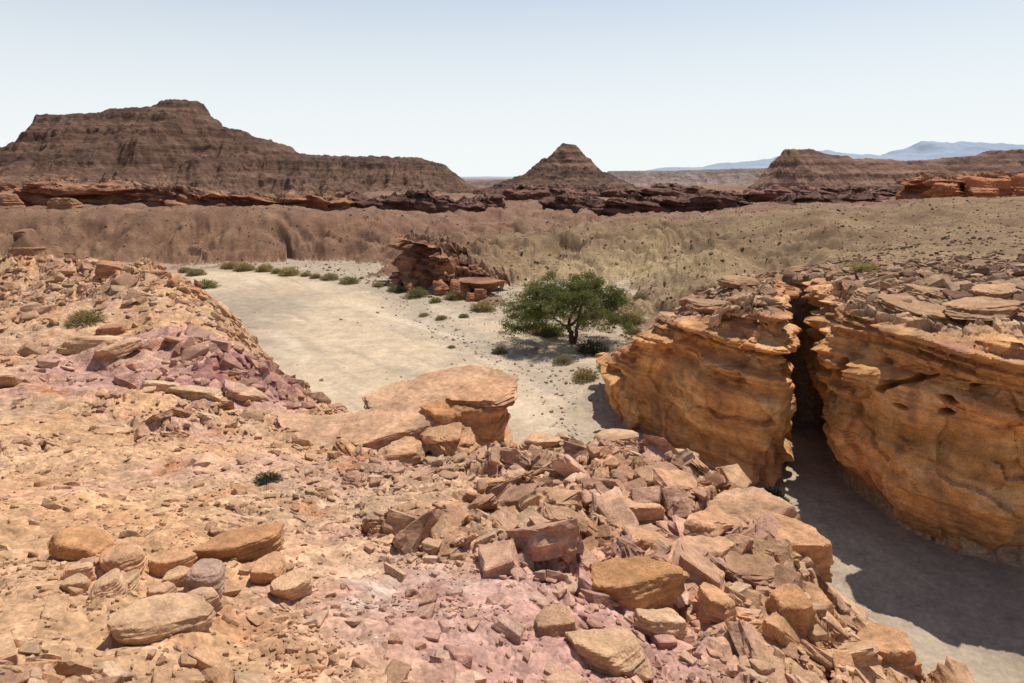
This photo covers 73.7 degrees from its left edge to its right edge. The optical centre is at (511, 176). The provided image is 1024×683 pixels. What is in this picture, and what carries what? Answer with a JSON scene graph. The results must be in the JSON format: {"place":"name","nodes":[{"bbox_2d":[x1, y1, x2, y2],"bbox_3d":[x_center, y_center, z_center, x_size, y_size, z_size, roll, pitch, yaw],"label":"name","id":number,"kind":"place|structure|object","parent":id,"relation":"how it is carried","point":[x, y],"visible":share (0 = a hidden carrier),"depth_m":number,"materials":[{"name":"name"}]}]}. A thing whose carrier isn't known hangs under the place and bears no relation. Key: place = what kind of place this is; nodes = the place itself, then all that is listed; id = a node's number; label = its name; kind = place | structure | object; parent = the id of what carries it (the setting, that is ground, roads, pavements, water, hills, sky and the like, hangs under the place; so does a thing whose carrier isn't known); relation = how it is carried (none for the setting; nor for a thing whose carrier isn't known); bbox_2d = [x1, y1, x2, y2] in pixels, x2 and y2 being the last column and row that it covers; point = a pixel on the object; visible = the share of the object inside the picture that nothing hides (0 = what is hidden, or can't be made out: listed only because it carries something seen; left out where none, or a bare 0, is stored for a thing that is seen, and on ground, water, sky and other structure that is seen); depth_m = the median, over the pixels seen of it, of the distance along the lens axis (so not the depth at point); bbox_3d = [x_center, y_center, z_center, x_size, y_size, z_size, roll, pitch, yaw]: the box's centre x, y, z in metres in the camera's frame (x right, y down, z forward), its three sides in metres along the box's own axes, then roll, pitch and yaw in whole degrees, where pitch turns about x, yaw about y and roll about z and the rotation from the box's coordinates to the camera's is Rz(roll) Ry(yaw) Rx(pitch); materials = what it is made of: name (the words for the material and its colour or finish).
{"place":"outdoors","nodes":[
{"label":"outdoors","id":0,"kind":"place"},
{"bbox_2d":[0,178,1023,682],"bbox_3d":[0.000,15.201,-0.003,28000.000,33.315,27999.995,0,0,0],"label":"ground","id":1,"kind":"structure","parent":0,"point":[212,232],"depth_m":16.57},
{"bbox_2d":[0,192,25,207],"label":"boulder","id":2,"kind":"object","parent":1,"relation":"on","point":[10,200],"visible":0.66,"depth_m":131.03,"materials":[{"name":"stone"}]},
{"bbox_2d":[7,247,46,256],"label":"boulder","id":3,"kind":"object","parent":1,"relation":"on","point":[25,251],"visible":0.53,"depth_m":109.68,"materials":[{"name":"stone"}]},
{"bbox_2d":[47,198,85,208],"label":"boulder","id":4,"kind":"object","parent":1,"relation":"on","point":[61,203],"visible":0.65,"depth_m":128.93,"materials":[{"name":"stone"}]},
{"bbox_2d":[60,573,89,591],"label":"boulder","id":5,"kind":"object","parent":1,"relation":"on","point":[79,580],"visible":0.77,"depth_m":5.11,"materials":[{"name":"stone"}]},
{"bbox_2d":[60,562,97,580],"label":"boulder","id":6,"kind":"object","parent":1,"relation":"on","point":[87,569],"visible":0.66,"depth_m":5.46,"materials":[{"name":"stone"}]},
{"bbox_2d":[47,526,117,561],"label":"boulder","id":7,"kind":"object","parent":1,"relation":"on","point":[73,543],"visible":0.74,"depth_m":5.90,"materials":[{"name":"stone"}]},
{"bbox_2d":[63,309,108,327],"bbox_3d":[-16.942,5.527,26.983,1.627,0.657,1.637,0,0,0],"label":"desert shrub","id":8,"kind":"object","parent":1,"relation":"on","point":[84,318],"visible":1,"depth_m":26.87,"materials":[{"name":"green plant"}]},
{"bbox_2d":[57,335,122,355],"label":"boulder","id":9,"kind":"object","parent":1,"relation":"on","point":[74,345],"visible":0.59,"depth_m":21.52,"materials":[{"name":"stone"}]},
{"bbox_2d":[89,568,127,599],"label":"boulder","id":10,"kind":"object","parent":1,"relation":"on","point":[113,580],"visible":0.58,"depth_m":4.91,"materials":[{"name":"stone"}]},
{"bbox_2d":[95,324,125,335],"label":"boulder","id":11,"kind":"object","parent":1,"relation":"on","point":[115,329],"visible":0.69,"depth_m":25.69,"materials":[{"name":"stone"}]},
{"bbox_2d":[94,260,131,278],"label":"boulder","id":12,"kind":"object","parent":1,"relation":"on","point":[105,269],"visible":0.62,"depth_m":34.52,"materials":[{"name":"stone"}]},
{"bbox_2d":[94,339,143,359],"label":"boulder","id":13,"kind":"object","parent":1,"relation":"on","point":[118,350],"visible":0.97,"depth_m":21.12,"materials":[{"name":"stone"}]},
{"bbox_2d":[99,543,145,574],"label":"boulder","id":14,"kind":"object","parent":1,"relation":"on","point":[127,557],"visible":0.81,"depth_m":5.56,"materials":[{"name":"stone"}]},
{"bbox_2d":[123,569,140,591],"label":"boulder","id":15,"kind":"object","parent":1,"relation":"on","point":[132,578],"visible":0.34,"depth_m":5.29,"materials":[{"name":"stone"}]},
{"bbox_2d":[140,380,180,391],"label":"boulder","id":16,"kind":"object","parent":1,"relation":"on","point":[162,385],"visible":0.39,"depth_m":18.32,"materials":[{"name":"stone"}]},
{"bbox_2d":[106,593,215,645],"bbox_3d":[-2.328,2.920,4.490,0.383,0.302,0.633,0,0,43],"label":"boulder","id":17,"kind":"object","parent":1,"relation":"on","point":[150,620],"visible":0.92,"depth_m":4.42,"materials":[{"name":"stone"}]},
{"bbox_2d":[146,581,177,596],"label":"boulder","id":18,"kind":"object","parent":1,"relation":"on","point":[166,587],"visible":0.43,"depth_m":4.97,"materials":[{"name":"stone"}]},
{"bbox_2d":[148,548,197,576],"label":"boulder","id":19,"kind":"object","parent":1,"relation":"on","point":[161,565],"visible":0.62,"depth_m":5.77,"materials":[{"name":"stone"}]},
{"bbox_2d":[0,252,349,411],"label":"ridge stones","id":20,"kind":"object","parent":1,"relation":"on","point":[266,369],"visible":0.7,"depth_m":27.84,"materials":[{"name":"stone"}]},
{"bbox_2d":[161,566,190,586],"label":"boulder","id":21,"kind":"object","parent":1,"relation":"on","point":[176,576],"visible":0.45,"depth_m":5.43,"materials":[{"name":"stone"}]},
{"bbox_2d":[0,175,354,210],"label":"rock ledge","id":22,"kind":"object","parent":1,"relation":"on","point":[104,190],"visible":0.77,"depth_m":140.90,"materials":[{"name":"stone"}]},
{"bbox_2d":[162,385,222,401],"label":"boulder","id":23,"kind":"object","parent":1,"relation":"on","point":[189,392],"visible":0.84,"depth_m":17.63,"materials":[{"name":"stone"}]},
{"bbox_2d":[181,558,225,599],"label":"boulder","id":24,"kind":"object","parent":1,"relation":"on","point":[205,572],"visible":0.58,"depth_m":5.22,"materials":[{"name":"stone"}]},
{"bbox_2d":[187,587,223,612],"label":"boulder","id":25,"kind":"object","parent":1,"relation":"on","point":[210,595],"visible":0.35,"depth_m":4.83,"materials":[{"name":"stone"}]},
{"bbox_2d":[193,522,284,561],"bbox_3d":[-2.514,3.416,6.291,0.860,0.247,0.377,0,0,-32],"label":"boulder","id":26,"kind":"object","parent":1,"relation":"on","point":[247,543],"visible":0.79,"depth_m":6.22,"materials":[{"name":"stone"}]},
{"bbox_2d":[0,99,478,194],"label":"sandstone mesa","id":27,"kind":"structure","parent":1,"relation":"on","point":[185,142],"depth_m":276.16,"materials":[{"name":"stone"}]},
{"bbox_2d":[225,386,268,401],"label":"boulder","id":28,"kind":"object","parent":1,"relation":"on","point":[242,394],"visible":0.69,"depth_m":18.72,"materials":[{"name":"stone"}]},
{"bbox_2d":[251,469,284,486],"bbox_3d":[-3.783,4.670,10.584,0.515,0.205,0.479,0,0,0],"label":"desert shrub","id":29,"kind":"object","parent":1,"relation":"on","point":[266,478],"visible":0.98,"depth_m":10.59,"materials":[{"name":"green plant"}]},
{"bbox_2d":[250,551,286,584],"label":"boulder","id":30,"kind":"object","parent":1,"relation":"on","point":[269,568],"visible":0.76,"depth_m":5.81,"materials":[{"name":"stone"}]},
{"bbox_2d":[270,569,312,600],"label":"boulder","id":31,"kind":"object","parent":1,"relation":"on","point":[293,585],"visible":0.91,"depth_m":5.61,"materials":[{"name":"stone"}]},
{"bbox_2d":[262,189,504,213],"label":"rock ledge","id":32,"kind":"object","parent":1,"relation":"on","point":[428,201],"visible":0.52,"depth_m":155.45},
{"bbox_2d":[274,365,519,466],"bbox_3d":[-2.665,6.224,17.051,6.668,2.388,4.156,0,0,21],"label":"sandstone slab outcrop","id":33,"kind":"object","parent":1,"relation":"on","point":[425,419],"visible":0.73,"depth_m":16.38,"materials":[{"name":"stone"}]},
{"bbox_2d":[385,229,510,292],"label":"red rock ledge","id":34,"kind":"object","parent":1,"relation":"on","point":[422,258],"visible":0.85,"depth_m":85.55,"materials":[{"name":"orange stone"}]},
{"bbox_2d":[444,510,468,526],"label":"boulder","id":35,"kind":"object","parent":1,"relation":"on","point":[455,518],"visible":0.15,"depth_m":8.10,"materials":[{"name":"stone"}]},
{"bbox_2d":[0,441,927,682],"bbox_3d":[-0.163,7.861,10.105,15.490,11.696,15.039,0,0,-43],"label":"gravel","id":36,"kind":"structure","parent":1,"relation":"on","point":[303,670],"depth_m":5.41,"materials":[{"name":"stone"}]},
{"bbox_2d":[0,355,935,682],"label":"scattered stones","id":37,"kind":"object","parent":1,"relation":"on","point":[50,667],"visible":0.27,"depth_m":6.23,"materials":[{"name":"stone"}]},
{"bbox_2d":[466,180,503,186],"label":"distant plateau","id":38,"kind":"structure","parent":1,"relation":"on","point":[483,183],"depth_m":412.51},
{"bbox_2d":[0,333,975,682],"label":"rock debris","id":39,"kind":"object","parent":1,"relation":"on","point":[550,533],"visible":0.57,"depth_m":7.80,"materials":[{"name":"stone"}]},
{"bbox_2d":[1,195,1023,339],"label":"hillside stones","id":40,"kind":"object","parent":1,"relation":"on","point":[878,256],"visible":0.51,"depth_m":90.68,"materials":[{"name":"stone"}]},
{"bbox_2d":[517,432,563,450],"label":"boulder","id":41,"kind":"object","parent":1,"relation":"on","point":[544,441],"visible":0.68,"depth_m":14.79,"materials":[{"name":"stone"}]},
{"bbox_2d":[534,604,577,638],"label":"boulder","id":42,"kind":"object","parent":1,"relation":"on","point":[556,621],"visible":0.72,"depth_m":5.33,"materials":[{"name":"stone"}]},
{"bbox_2d":[127,259,1023,682],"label":"dry riverbed","id":43,"kind":"structure","parent":1,"relation":"on","point":[935,601],"depth_m":43.11,"materials":[{"name":"sand"}]},
{"bbox_2d":[184,268,206,276],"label":"desert shrub","id":44,"kind":"object","parent":43,"relation":"on","point":[194,272],"visible":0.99,"depth_m":96.63,"materials":[{"name":"green plant"}]},
{"bbox_2d":[199,278,221,288],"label":"desert shrub","id":45,"kind":"object","parent":43,"relation":"on","point":[209,283],"visible":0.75,"depth_m":85.92,"materials":[{"name":"green plant"}]},
{"bbox_2d":[233,261,255,271],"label":"desert shrub","id":46,"kind":"object","parent":43,"relation":"on","point":[241,267],"visible":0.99,"depth_m":101.52,"materials":[{"name":"green plant"}]},
{"bbox_2d":[254,262,275,271],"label":"desert shrub","id":47,"kind":"object","parent":43,"relation":"on","point":[265,268],"visible":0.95,"depth_m":100.68,"materials":[{"name":"green plant"}]},
{"bbox_2d":[278,266,300,276],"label":"desert shrub","id":48,"kind":"object","parent":43,"relation":"on","point":[292,271],"visible":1,"depth_m":96.51,"materials":[{"name":"green plant"}]},
{"bbox_2d":[338,276,358,284],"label":"desert shrub","id":49,"kind":"object","parent":43,"relation":"on","point":[348,280],"visible":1,"depth_m":89.46,"materials":[{"name":"green plant"}]},
{"bbox_2d":[189,271,631,442],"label":"riverbed stones","id":50,"kind":"object","parent":43,"relation":"on","point":[532,379],"visible":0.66,"depth_m":53.29,"materials":[{"name":"stone"}]},
{"bbox_2d":[403,278,417,290],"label":"boulder","id":51,"kind":"object","parent":43,"relation":"on","point":[409,283],"visible":0.63,"depth_m":84.25,"materials":[{"name":"stone"}]},
{"bbox_2d":[403,286,430,298],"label":"desert shrub","id":52,"kind":"object","parent":43,"relation":"on","point":[419,292],"visible":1,"depth_m":80.03,"materials":[{"name":"green plant"}]},
{"bbox_2d":[432,279,449,295],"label":"boulder","id":53,"kind":"object","parent":43,"relation":"on","point":[440,287],"visible":0.7,"depth_m":80.79,"materials":[{"name":"stone"}]},
{"bbox_2d":[438,257,458,285],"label":"boulder","id":54,"kind":"object","parent":43,"relation":"on","point":[450,266],"visible":0.37,"depth_m":83.16,"materials":[{"name":"stone"}]},
{"bbox_2d":[443,290,464,300],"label":"desert shrub","id":55,"kind":"object","parent":43,"relation":"on","point":[451,297],"visible":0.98,"depth_m":77.44,"materials":[{"name":"green plant"}]},
{"bbox_2d":[448,279,470,298],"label":"boulder","id":56,"kind":"object","parent":43,"relation":"on","point":[455,285],"visible":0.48,"depth_m":78.25,"materials":[{"name":"stone"}]},
{"bbox_2d":[474,288,486,300],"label":"boulder","id":57,"kind":"object","parent":43,"relation":"on","point":[480,294],"visible":0.71,"depth_m":76.60,"materials":[{"name":"stone"}]},
{"bbox_2d":[469,300,496,312],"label":"desert shrub","id":58,"kind":"object","parent":43,"relation":"on","point":[479,306],"visible":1,"depth_m":71.22,"materials":[{"name":"green plant"}]},
{"bbox_2d":[539,327,564,338],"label":"desert shrub","id":59,"kind":"object","parent":43,"relation":"on","point":[549,333],"visible":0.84,"depth_m":59.88,"materials":[{"name":"green plant"}]},
{"bbox_2d":[552,354,575,365],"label":"desert shrub","id":60,"kind":"object","parent":43,"relation":"on","point":[564,359],"visible":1,"depth_m":51.50,"materials":[{"name":"green plant"}]},
{"bbox_2d":[495,271,636,343],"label":"acacia tree","id":61,"kind":"object","parent":43,"relation":"on","point":[580,293],"visible":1,"depth_m":55.95,"materials":[{"name":"green plant"}]},
{"bbox_2d":[571,367,600,382],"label":"desert shrub","id":62,"kind":"object","parent":43,"relation":"on","point":[582,373],"visible":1,"depth_m":47.34,"materials":[{"name":"green plant"}]},
{"bbox_2d":[574,336,610,355],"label":"desert shrub","id":63,"kind":"object","parent":43,"relation":"on","point":[587,349],"visible":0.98,"depth_m":53.96,"materials":[{"name":"green plant"}]},
{"bbox_2d":[762,484,791,503],"bbox_3d":[11.267,13.661,29.222,1.437,0.932,1.544,0,0,28],"label":"desert shrub","id":64,"kind":"object","parent":43,"relation":"on","point":[775,492],"visible":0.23,"depth_m":29.24,"materials":[{"name":"green plant"}]},
{"bbox_2d":[564,625,653,681],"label":"boulder","id":65,"kind":"object","parent":1,"relation":"on","point":[616,650],"visible":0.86,"depth_m":5.12,"materials":[{"name":"stone"}]},
{"bbox_2d":[591,428,638,442],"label":"boulder","id":66,"kind":"object","parent":1,"relation":"on","point":[614,435],"visible":0.63,"depth_m":12.67,"materials":[{"name":"stone"}]},
{"bbox_2d":[622,309,646,322],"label":"desert shrub","id":67,"kind":"object","parent":1,"relation":"on","point":[636,314],"visible":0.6,"depth_m":64.27,"materials":[{"name":"green plant"}]},
{"bbox_2d":[590,556,688,610],"bbox_3d":[1.216,3.942,6.511,0.949,0.493,0.574,0,0,0],"label":"boulder","id":68,"kind":"object","parent":1,"relation":"on","point":[640,582],"visible":0.71,"depth_m":6.38,"materials":[{"name":"stone"}]},
{"bbox_2d":[611,523,671,550],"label":"boulder","id":69,"kind":"object","parent":1,"relation":"on","point":[649,538],"visible":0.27,"depth_m":8.06,"materials":[{"name":"stone"}]},
{"bbox_2d":[625,491,664,524],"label":"boulder","id":70,"kind":"object","parent":1,"relation":"on","point":[648,513],"visible":0.42,"depth_m":9.10,"materials":[{"name":"stone"}]},
{"bbox_2d":[633,607,687,640],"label":"boulder","id":71,"kind":"object","parent":1,"relation":"on","point":[648,622],"visible":0.7,"depth_m":5.98,"materials":[{"name":"stone"}]},
{"bbox_2d":[653,468,696,490],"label":"boulder","id":72,"kind":"object","parent":1,"relation":"on","point":[684,480],"visible":0.48,"depth_m":9.94,"materials":[{"name":"stone"}]},
{"bbox_2d":[606,168,766,185],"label":"distant plateau","id":73,"kind":"structure","parent":1,"relation":"on","point":[742,176],"depth_m":543.99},
{"bbox_2d":[595,271,801,486],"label":"sandstone cliff","id":74,"kind":"structure","parent":1,"relation":"on","point":[715,389],"depth_m":32.23,"materials":[{"name":"stone"}]},
{"bbox_2d":[687,298,729,312],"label":"boulder","id":75,"kind":"object","parent":74,"relation":"on","point":[703,305],"visible":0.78,"depth_m":33.99,"materials":[{"name":"stone"}]},
{"bbox_2d":[727,294,784,309],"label":"boulder","id":76,"kind":"object","parent":74,"relation":"on","point":[778,303],"visible":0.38,"depth_m":32.47,"materials":[{"name":"stone"}]},
{"bbox_2d":[502,182,902,201],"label":"rock ledge","id":77,"kind":"object","parent":1,"relation":"on","point":[522,192],"visible":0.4,"depth_m":193.32,"materials":[{"name":"stone"}]},
{"bbox_2d":[683,535,734,559],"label":"boulder","id":78,"kind":"object","parent":1,"relation":"on","point":[719,546],"visible":0.27,"depth_m":7.68,"materials":[{"name":"stone"}]},
{"bbox_2d":[683,505,742,530],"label":"boulder","id":79,"kind":"object","parent":1,"relation":"on","point":[714,512],"visible":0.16,"depth_m":8.93,"materials":[{"name":"stone"}]},
{"bbox_2d":[538,189,889,215],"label":"rock ledge","id":80,"kind":"object","parent":1,"relation":"on","point":[701,199],"visible":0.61,"depth_m":151.05,"materials":[{"name":"stone"}]},
{"bbox_2d":[695,582,737,624],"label":"boulder","id":81,"kind":"object","parent":1,"relation":"on","point":[715,605],"visible":0.74,"depth_m":6.24,"materials":[{"name":"stone"}]},
{"bbox_2d":[708,487,799,524],"bbox_3d":[3.419,4.950,9.565,1.135,0.859,1.100,0,0,-36],"label":"boulder","id":82,"kind":"object","parent":1,"relation":"on","point":[747,505],"visible":0.31,"depth_m":9.54,"materials":[{"name":"stone"}]},
{"bbox_2d":[765,583,822,636],"bbox_3d":[2.731,4.223,6.598,0.589,0.454,0.369,0,0,-23],"label":"boulder","id":83,"kind":"object","parent":1,"relation":"on","point":[791,603],"visible":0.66,"depth_m":6.47,"materials":[{"name":"stone"}]},
{"bbox_2d":[772,514,833,582],"bbox_3d":[3.450,4.611,8.354,0.842,0.658,0.714,0,0,0],"label":"boulder","id":84,"kind":"object","parent":1,"relation":"on","point":[812,543],"visible":0.45,"depth_m":8.13,"materials":[{"name":"stone"}]},
{"bbox_2d":[805,581,846,627],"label":"boulder","id":85,"kind":"object","parent":1,"relation":"on","point":[816,593],"visible":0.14,"depth_m":7.38,"materials":[{"name":"stone"}]},
{"bbox_2d":[673,250,1023,550],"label":"plateau rubble","id":86,"kind":"object","parent":1,"relation":"on","point":[998,273],"visible":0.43,"depth_m":35.69,"materials":[{"name":"stone"}]},
{"bbox_2d":[839,260,879,271],"bbox_3d":[20.451,5.226,40.078,2.538,0.695,2.560,0,0,-31],"label":"desert shrub","id":87,"kind":"object","parent":1,"relation":"on","point":[866,267],"visible":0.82,"depth_m":39.69,"materials":[{"name":"green plant"}]},
{"bbox_2d":[751,149,1023,190],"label":"sandstone mesa","id":88,"kind":"structure","parent":1,"relation":"on","point":[788,168],"depth_m":269.24,"materials":[{"name":"stone"}]},
{"bbox_2d":[857,623,925,680],"bbox_3d":[3.887,5.020,7.184,0.796,0.484,0.674,0,0,0],"label":"boulder","id":89,"kind":"object","parent":1,"relation":"on","point":[894,646],"visible":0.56,"depth_m":6.98,"materials":[{"name":"stone"}]},
{"bbox_2d":[799,270,1023,550],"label":"sandstone cliff","id":90,"kind":"structure","parent":1,"relation":"on","point":[923,425],"depth_m":25.47,"materials":[{"name":"stone"}]},
{"bbox_2d":[646,261,1023,330],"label":"cliff top slabs","id":91,"kind":"structure","parent":90,"relation":"on","point":[885,280],"depth_m":35.37,"materials":[{"name":"stone"}]},
{"bbox_2d":[717,275,758,288],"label":"boulder","id":92,"kind":"object","parent":91,"relation":"on","point":[733,282],"visible":0.9,"depth_m":36.23,"materials":[{"name":"stone"}]},
{"bbox_2d":[849,287,885,303],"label":"boulder","id":93,"kind":"object","parent":90,"relation":"on","point":[861,294],"visible":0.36,"depth_m":30.93,"materials":[{"name":"stone"}]},
{"bbox_2d":[877,294,957,324],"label":"boulder","id":94,"kind":"object","parent":90,"relation":"on","point":[895,303],"visible":0.69,"depth_m":27.57,"materials":[{"name":"stone"}]},
{"bbox_2d":[942,296,1023,320],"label":"boulder","id":95,"kind":"object","parent":90,"relation":"on","point":[981,308],"visible":0.96,"depth_m":25.75,"materials":[{"name":"stone"}]},
{"bbox_2d":[903,283,945,297],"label":"boulder","id":96,"kind":"object","parent":1,"relation":"on","point":[916,289],"visible":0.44,"depth_m":29.30,"materials":[{"name":"stone"}]},
{"bbox_2d":[931,182,963,197],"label":"boulder","id":97,"kind":"object","parent":1,"relation":"on","point":[941,189],"visible":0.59,"depth_m":143.53,"materials":[{"name":"stone"}]},
{"bbox_2d":[895,171,1012,199],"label":"red rock outcrop","id":98,"kind":"object","parent":1,"relation":"on","point":[919,186],"visible":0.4,"depth_m":152.23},
{"bbox_2d":[968,187,999,197],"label":"boulder","id":99,"kind":"object","parent":1,"relation":"on","point":[977,192],"visible":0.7,"depth_m":136.84,"materials":[{"name":"stone"}]},
{"bbox_2d":[964,176,1013,196],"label":"boulder","id":100,"kind":"object","parent":1,"relation":"on","point":[1004,186],"visible":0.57,"depth_m":140.01,"materials":[{"name":"stone"}]},
{"bbox_2d":[968,283,1016,299],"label":"boulder","id":101,"kind":"object","parent":1,"relation":"on","point":[1005,291],"visible":0.69,"depth_m":27.86,"materials":[{"name":"stone"}]},
{"bbox_2d":[1010,173,1023,191],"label":"boulder","id":102,"kind":"object","parent":1,"relation":"on","point":[1017,180],"visible":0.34,"depth_m":139.71,"materials":[{"name":"stone"}]},
{"bbox_2d":[0,0,1023,176],"label":"sky","id":103,"kind":"structure","parent":0,"point":[473,88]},
{"bbox_2d":[473,143,638,194],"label":"pyramid hill","id":104,"kind":"structure","parent":0,"point":[570,165],"depth_m":238.18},
{"bbox_2d":[461,141,1023,177],"bbox_3d":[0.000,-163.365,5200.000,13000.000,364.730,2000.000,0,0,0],"label":"distant mountains","id":105,"kind":"structure","parent":0,"point":[924,150],"depth_m":5683.92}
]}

